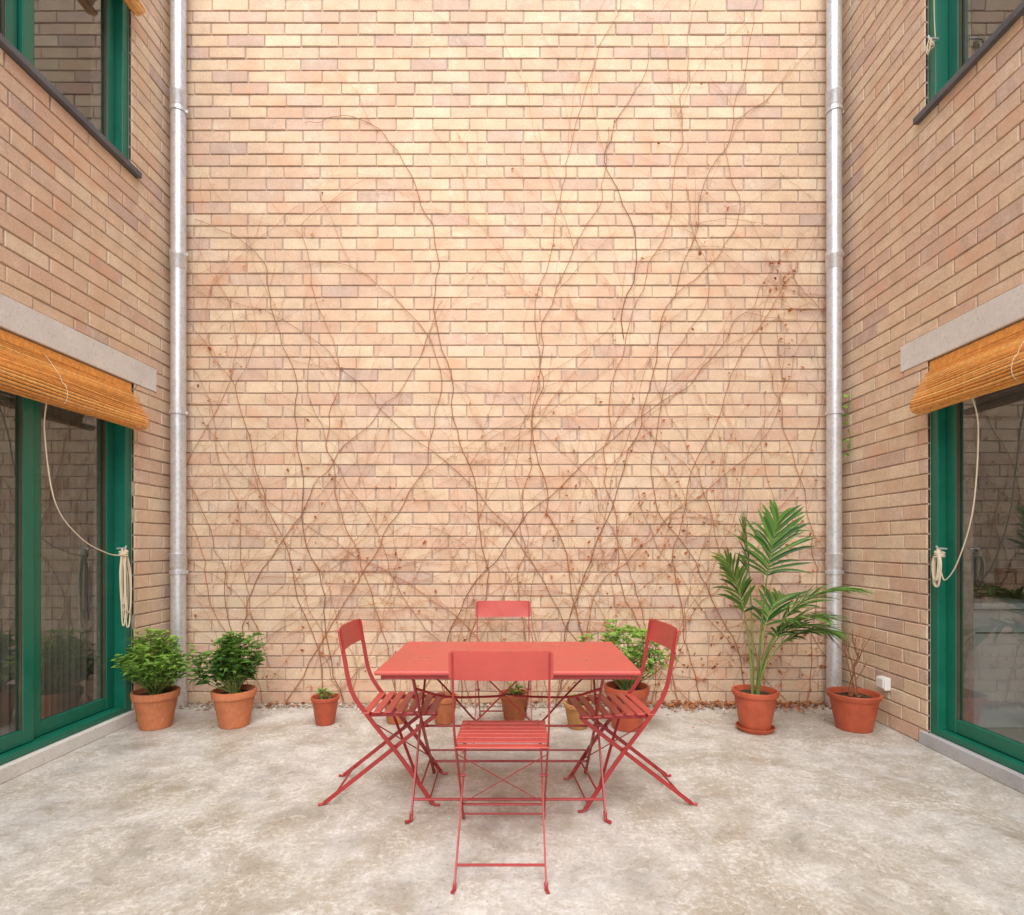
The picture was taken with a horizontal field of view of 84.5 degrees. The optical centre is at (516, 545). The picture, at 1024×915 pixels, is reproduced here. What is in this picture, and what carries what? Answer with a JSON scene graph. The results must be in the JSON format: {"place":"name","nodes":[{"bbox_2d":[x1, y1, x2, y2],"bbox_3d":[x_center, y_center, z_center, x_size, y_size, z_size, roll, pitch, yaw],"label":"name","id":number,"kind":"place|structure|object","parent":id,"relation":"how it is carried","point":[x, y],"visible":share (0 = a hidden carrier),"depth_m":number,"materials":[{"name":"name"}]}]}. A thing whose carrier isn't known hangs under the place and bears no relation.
{"place":"outdoors","nodes":[
{"label":"outdoors","id":0,"kind":"place"},
{"bbox_2d":[9,364,93,658],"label":"room walls","id":1,"kind":"structure","parent":0,"point":[90,519],"depth_m":6.10,"materials":[{"name":"paint"}]},
{"bbox_2d":[0,366,86,735],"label":"curtain","id":2,"kind":"object","parent":1,"relation":"hanging from","point":[63,622],"visible":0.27,"depth_m":3.84,"materials":[{"name":"fabric"}]},
{"bbox_2d":[34,0,90,121],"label":"room walls","id":3,"kind":"structure","parent":0,"point":[62,46],"depth_m":4.88,"materials":[{"name":"paint"}]},
{"bbox_2d":[87,659,93,702],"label":"room floor","id":4,"kind":"structure","parent":0,"point":[90,680],"depth_m":5.15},
{"bbox_2d":[0,707,1023,914],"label":"concrete floor","id":5,"kind":"structure","parent":0,"point":[807,812],"depth_m":2.60,"materials":[{"name":"grey concrete"}]},
{"bbox_2d":[0,710,135,783],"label":"door step","id":6,"kind":"object","parent":5,"relation":"on","point":[16,767],"depth_m":3.47,"materials":[{"name":"stone"}]},
{"bbox_2d":[0,339,130,764],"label":"glass door frame","id":7,"kind":"object","parent":6,"relation":"on","point":[122,507],"visible":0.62,"depth_m":4.07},
{"bbox_2d":[0,346,113,752],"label":"glass door sashes","id":8,"kind":"object","parent":7,"relation":"attached to","point":[34,725],"visible":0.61,"depth_m":3.40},
{"bbox_2d":[19,370,105,729],"bbox_3d":[-2.902,0.015,2.515,0.042,2.117,2.943,0,0,0],"label":"glass door gasket","id":9,"kind":"object","parent":8,"relation":"attached to","point":[20,561],"visible":0.69,"depth_m":3.28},
{"bbox_2d":[0,0,169,719],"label":"brick courses","id":10,"kind":"object","parent":5,"relation":"on","point":[154,169],"visible":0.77,"depth_m":3.95,"materials":[{"name":"beige brick"}]},
{"bbox_2d":[0,0,169,709],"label":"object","id":11,"kind":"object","parent":5,"relation":"on","point":[96,63],"visible":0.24,"depth_m":4.13,"materials":[{"name":"beige brick"}]},
{"bbox_2d":[0,33,141,178],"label":"window sill","id":12,"kind":"structure","parent":11,"relation":"attached to","point":[9,49],"depth_m":3.47,"materials":[{"name":"grey metal"}]},
{"bbox_2d":[0,294,156,391],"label":"concrete lintel","id":13,"kind":"structure","parent":11,"relation":"attached to","point":[26,322],"depth_m":3.54,"materials":[{"name":"grey concrete"}]},
{"bbox_2d":[0,329,148,430],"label":"slatted blind","id":14,"kind":"object","parent":13,"relation":"hanging from","point":[93,376],"visible":1,"depth_m":3.42,"materials":[{"name":"wood"}]},
{"bbox_2d":[43,399,131,627],"bbox_3d":[-2.789,-0.144,3.668,0.076,1.454,0.745,0,0,-1],"label":"blind rope","id":15,"kind":"object","parent":14,"relation":"hanging from","point":[124,558],"visible":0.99,"depth_m":3.97,"materials":[{"name":"fabric"}]},
{"bbox_2d":[115,0,127,158],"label":"window frame","id":16,"kind":"object","parent":11,"relation":"attached to","point":[121,76],"visible":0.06,"depth_m":4.04,"materials":[{"name":"green wood"}]},
{"bbox_2d":[0,0,114,145],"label":"window sashes","id":17,"kind":"object","parent":16,"relation":"attached to","point":[19,25],"depth_m":3.96,"materials":[{"name":"green wood"}]},
{"bbox_2d":[1,0,105,136],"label":"window gasket","id":18,"kind":"object","parent":17,"relation":"attached to","point":[3,17],"depth_m":3.95,"materials":[{"name":"black rubber"}]},
{"bbox_2d":[123,0,145,15],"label":"slatted blind","id":19,"kind":"object","parent":16,"relation":"attached to","point":[134,10],"visible":1,"depth_m":4.03,"materials":[{"name":"wood"}]},
{"bbox_2d":[110,628,205,730],"bbox_3d":[-2.577,0.938,3.986,0.674,0.704,0.472,0,0,22],"label":"potted basil","id":20,"kind":"object","parent":5,"relation":"on","point":[154,698],"visible":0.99,"depth_m":3.94,"materials":[{"name":"plant"}]},
{"bbox_2d":[180,631,268,729],"bbox_3d":[-2.080,0.954,4.071,0.496,0.672,0.496,0,0,0],"label":"potted pepper plant","id":21,"kind":"object","parent":5,"relation":"on","point":[232,698],"visible":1,"depth_m":3.98,"materials":[{"name":"green plant"}]},
{"bbox_2d":[310,688,339,725],"bbox_3d":[-1.390,1.161,4.090,0.204,0.259,0.203,0,0,0],"label":"seedling pot","id":22,"kind":"object","parent":5,"relation":"on","point":[324,703],"visible":1,"depth_m":4.03,"materials":[{"name":"ceramic"}]},
{"bbox_2d":[318,618,447,806],"bbox_3d":[-0.688,0.850,2.979,0.608,0.883,0.410,0,0,-1],"label":"folding chair","id":23,"kind":"object","parent":5,"relation":"on","point":[350,633],"visible":0.95,"depth_m":2.89,"materials":[{"name":"red paint"}]},
{"bbox_2d":[382,651,408,724],"bbox_3d":[-0.880,1.006,4.120,0.203,0.568,0.204,0,0,0],"label":"terracotta pot","id":24,"kind":"object","parent":5,"relation":"on","point":[390,720],"visible":0.24,"depth_m":4.06,"materials":[{"name":"ceramic"}]},
{"bbox_2d":[431,679,457,724],"bbox_3d":[-0.530,1.045,4.110,0.203,0.489,0.205,0,0,0],"label":"terracotta pot","id":25,"kind":"object","parent":5,"relation":"on","point":[444,715],"visible":0.52,"depth_m":4.04,"materials":[{"name":"ceramic"}]},
{"bbox_2d":[153,703,837,750],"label":"gravel","id":26,"kind":"structure","parent":5,"relation":"on","point":[299,705],"depth_m":4.52,"materials":[{"name":"grey gravel"}]},
{"bbox_2d":[448,650,553,894],"bbox_3d":[-0.062,0.850,2.387,0.410,0.883,0.608,0,0,0],"label":"folding chair","id":27,"kind":"object","parent":5,"relation":"on","point":[500,665],"visible":1,"depth_m":2.23,"materials":[{"name":"red paint"}]},
{"bbox_2d":[473,601,531,743],"bbox_3d":[-0.097,0.850,3.983,0.410,0.883,0.608,0,0,-2],"label":"folding chair","id":28,"kind":"object","parent":5,"relation":"on","point":[502,608],"visible":0.45,"depth_m":4.17,"materials":[{"name":"red paint"}]},
{"bbox_2d":[179,697,830,727],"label":"fallen leaves","id":29,"kind":"object","parent":5,"relation":"on","point":[726,703],"visible":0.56,"depth_m":4.51,"materials":[{"name":"plant"}]},
{"bbox_2d":[186,703,824,707],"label":"dirt","id":30,"kind":"structure","parent":5,"relation":"on","point":[459,705],"depth_m":4.54,"materials":[{"name":"brown soil"}]},
{"bbox_2d":[187,0,825,701],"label":"climbing vine","id":31,"kind":"object","parent":30,"relation":"on","point":[525,548],"visible":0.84,"depth_m":4.59,"materials":[{"name":"brown plant"}]},
{"bbox_2d":[187,0,825,702],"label":"brick courses","id":32,"kind":"object","parent":5,"relation":"on","point":[781,36],"visible":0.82,"depth_m":4.60,"materials":[{"name":"beige brick"}]},
{"bbox_2d":[169,0,187,708],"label":"drainpipe","id":33,"kind":"object","parent":32,"relation":"attached to","point":[178,258],"visible":0.98,"depth_m":4.46,"materials":[{"name":"metal"}]},
{"bbox_2d":[825,0,843,707],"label":"drainpipe","id":34,"kind":"object","parent":32,"relation":"attached to","point":[834,412],"visible":0.94,"depth_m":4.46,"materials":[{"name":"metal"}]},
{"bbox_2d":[842,394,849,455],"bbox_3d":[2.608,-0.957,4.464,0.043,0.507,0.118,0,0,0],"label":"ivy sprig","id":35,"kind":"object","parent":34,"relation":"attached to","point":[846,423],"visible":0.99,"depth_m":4.46,"materials":[{"name":"green plant"}]},
{"bbox_2d":[187,0,825,702],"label":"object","id":36,"kind":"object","parent":5,"relation":"on","point":[503,368],"visible":0.09,"depth_m":4.61,"materials":[{"name":"beige brick"}]},
{"bbox_2d":[374,642,640,824],"bbox_3d":[-0.040,0.919,2.845,1.170,0.743,0.770,0,0,0],"label":"folding table","id":37,"kind":"object","parent":5,"relation":"on","point":[581,661],"visible":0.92,"depth_m":2.76,"materials":[{"name":"red paint"}]},
{"bbox_2d":[499,683,528,719],"bbox_3d":[-0.020,1.156,4.200,0.229,0.267,0.229,0,0,0],"label":"seedling pot","id":38,"kind":"object","parent":5,"relation":"on","point":[511,711],"visible":0.75,"depth_m":4.13,"materials":[{"name":"ceramic"}]},
{"bbox_2d":[564,694,590,729],"bbox_3d":[0.430,1.169,4.000,0.197,0.242,0.198,0,0,0],"label":"seedling pot","id":39,"kind":"object","parent":5,"relation":"on","point":[573,715],"visible":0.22,"depth_m":3.94,"materials":[{"name":"ceramic"}]},
{"bbox_2d":[577,619,679,731],"bbox_3d":[0.761,0.909,3.953,0.766,0.762,0.497,0,0,13],"label":"potted shrub","id":40,"kind":"object","parent":5,"relation":"on","point":[640,692],"visible":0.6,"depth_m":3.93,"materials":[{"name":"green plant"}]},
{"bbox_2d":[563,619,697,812],"bbox_3d":[0.578,0.850,2.945,0.608,0.883,0.410,0,0,-6],"label":"folding chair","id":41,"kind":"object","parent":5,"relation":"on","point":[664,634],"visible":0.94,"depth_m":2.86,"materials":[{"name":"red paint"}]},
{"bbox_2d":[712,499,873,734],"bbox_3d":[1.936,0.480,3.885,0.904,1.620,0.896,0,0,-22],"label":"potted palm","id":42,"kind":"object","parent":5,"relation":"on","point":[755,705],"visible":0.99,"depth_m":3.94,"materials":[{"name":"plant"}]},
{"bbox_2d":[826,624,883,733],"bbox_3d":[2.366,0.929,3.980,0.378,0.722,0.348,0,0,0],"label":"potted bare shrub","id":43,"kind":"object","parent":5,"relation":"on","point":[854,709],"visible":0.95,"depth_m":3.90,"materials":[{"name":"orange ceramic"}]},
{"bbox_2d":[842,0,1023,740],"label":"brick courses","id":44,"kind":"object","parent":5,"relation":"on","point":[942,125],"visible":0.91,"depth_m":3.86,"materials":[{"name":"beige brick"}]},
{"bbox_2d":[876,676,890,690],"bbox_3d":[2.612,0.980,4.020,0.056,0.090,0.090,0,0,0],"label":"power outlet","id":45,"kind":"object","parent":44,"relation":"attached to","point":[883,683],"visible":1,"depth_m":3.98,"materials":[{"name":"white plastic"}]},
{"bbox_2d":[842,0,1023,734],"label":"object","id":46,"kind":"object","parent":5,"relation":"on","point":[967,565],"visible":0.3,"depth_m":3.63,"materials":[{"name":"beige brick"}]},
{"bbox_2d":[929,0,948,100],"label":"window frame","id":47,"kind":"object","parent":46,"relation":"attached to","point":[938,66],"visible":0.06,"depth_m":3.58,"materials":[{"name":"green wood"}]},
{"bbox_2d":[926,0,938,54],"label":"blind rope","id":48,"kind":"object","parent":47,"relation":"hanging from","point":[929,45],"visible":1,"depth_m":3.57,"materials":[{"name":"fabric"}]},
{"bbox_2d":[949,0,964,79],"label":"window sashes","id":49,"kind":"object","parent":47,"relation":"attached to","point":[953,37],"depth_m":3.52,"materials":[{"name":"green wood"}]},
{"bbox_2d":[959,0,961,68],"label":"window gasket","id":50,"kind":"object","parent":49,"relation":"attached to","point":[960,33],"depth_m":3.50,"materials":[{"name":"rubber"}]},
{"bbox_2d":[900,283,1023,372],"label":"concrete lintel","id":51,"kind":"structure","parent":46,"relation":"attached to","point":[999,313],"depth_m":3.30,"materials":[{"name":"grey concrete"}]},
{"bbox_2d":[909,320,1023,414],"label":"slatted blind","id":52,"kind":"object","parent":51,"relation":"hanging from","point":[970,354],"visible":1,"depth_m":3.17,"materials":[{"name":"wood"}]},
{"bbox_2d":[931,394,978,586],"bbox_3d":[2.625,-0.306,3.367,0.077,1.130,0.351,0,0,3],"label":"blind rope","id":53,"kind":"object","parent":52,"relation":"hanging from","point":[939,554],"visible":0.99,"depth_m":3.46,"materials":[{"name":"fabric"}]},
{"bbox_2d":[913,0,1023,124],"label":"window sill","id":54,"kind":"structure","parent":46,"relation":"attached to","point":[1003,28],"depth_m":3.24,"materials":[{"name":"grey metal"}]},
{"bbox_2d":[919,730,1023,793],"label":"door step","id":55,"kind":"object","parent":5,"relation":"on","point":[1001,773],"depth_m":3.24,"materials":[{"name":"stone"}]},
{"bbox_2d":[931,332,1023,773],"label":"glass door frame","id":56,"kind":"object","parent":55,"relation":"on","point":[939,593],"visible":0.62,"depth_m":3.56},
{"bbox_2d":[947,344,1023,760],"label":"glass door sashes","id":57,"kind":"object","parent":56,"relation":"attached to","point":[1000,743],"visible":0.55,"depth_m":3.49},
{"bbox_2d":[957,378,959,719],"bbox_3d":[2.742,0.015,2.115,0.042,2.117,2.743,0,0,0],"label":"glass door gasket","id":58,"kind":"object","parent":57,"relation":"attached to","point":[958,564],"visible":0.86,"depth_m":3.48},
{"bbox_2d":[971,0,1022,55],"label":"room walls","id":59,"kind":"structure","parent":0,"point":[988,17],"depth_m":4.59,"materials":[{"name":"paint"}]},
{"bbox_2d":[973,355,1023,594],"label":"room walls","id":60,"kind":"structure","parent":0,"point":[998,526],"depth_m":6.10,"materials":[{"name":"paint"}]},
{"bbox_2d":[985,728,1023,743],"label":"room floor","id":61,"kind":"structure","parent":0,"point":[1016,734],"depth_m":3.71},
{"bbox_2d":[973,595,1023,727],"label":"kitchen cabinet","id":62,"kind":"object","parent":61,"relation":"on","point":[998,680],"visible":0.35,"depth_m":3.80,"materials":[{"name":"white laminate"}]},
{"bbox_2d":[973,568,1023,599],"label":"worktop things","id":63,"kind":"object","parent":62,"relation":"on","point":[1008,583],"visible":0.94,"depth_m":4.09,"materials":[{"name":"green wood"}]},
{"bbox_2d":[975,632,1023,632],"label":"cabinet gaps","id":64,"kind":"object","parent":62,"relation":"attached to","point":[999,632],"visible":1,"depth_m":3.79,"materials":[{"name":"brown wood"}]}
]}

